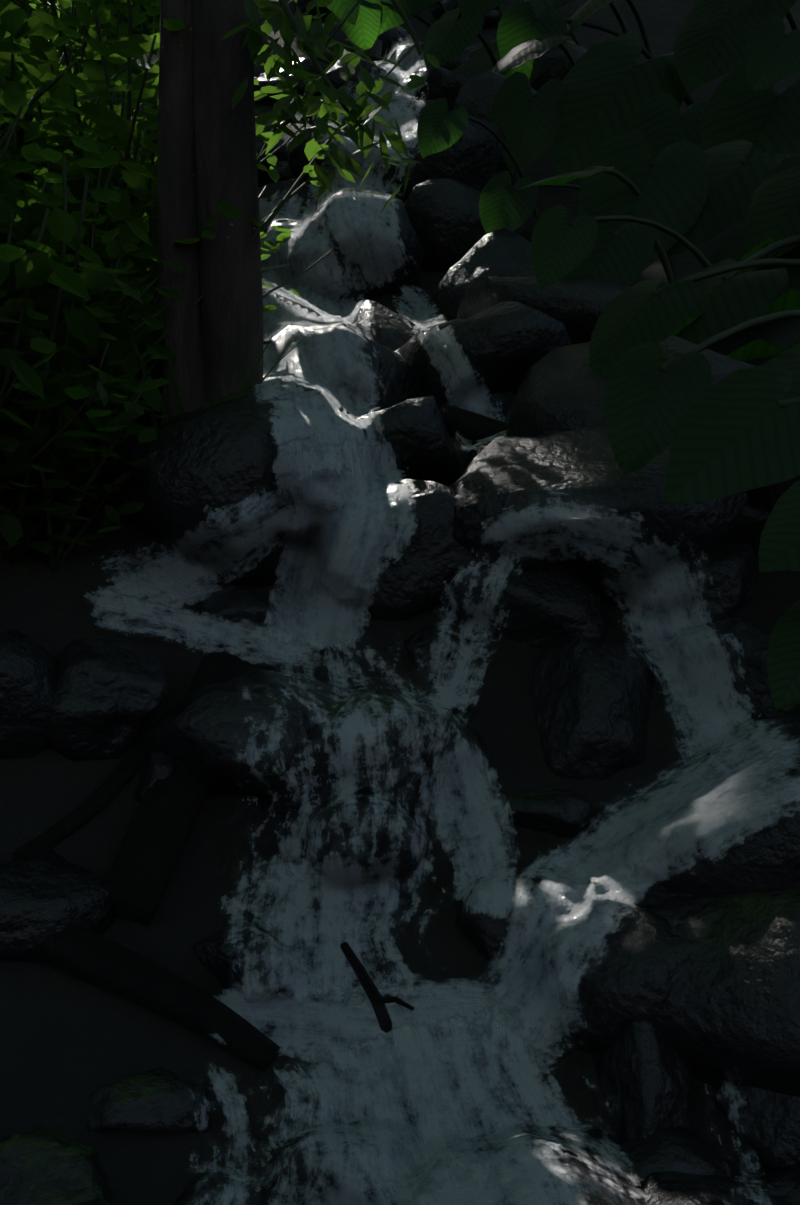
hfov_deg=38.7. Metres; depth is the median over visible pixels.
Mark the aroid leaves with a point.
(608, 104)
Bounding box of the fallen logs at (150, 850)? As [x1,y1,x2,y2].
[14,404,514,1072]
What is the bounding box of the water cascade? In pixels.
[84,33,799,1204]
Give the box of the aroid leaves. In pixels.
[326,0,799,709]
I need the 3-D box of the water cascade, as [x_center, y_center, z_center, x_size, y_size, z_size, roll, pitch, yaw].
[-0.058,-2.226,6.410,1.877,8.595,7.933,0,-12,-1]
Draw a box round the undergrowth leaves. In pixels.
[0,0,440,573]
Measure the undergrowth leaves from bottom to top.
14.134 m
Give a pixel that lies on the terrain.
(68, 1044)
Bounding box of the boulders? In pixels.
[0,0,799,1204]
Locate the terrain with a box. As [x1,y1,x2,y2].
[0,0,799,1204]
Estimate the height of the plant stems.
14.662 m
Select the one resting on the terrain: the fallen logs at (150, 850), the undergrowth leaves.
the fallen logs at (150, 850)
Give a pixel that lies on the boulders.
(688, 980)
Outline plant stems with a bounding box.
[0,0,799,571]

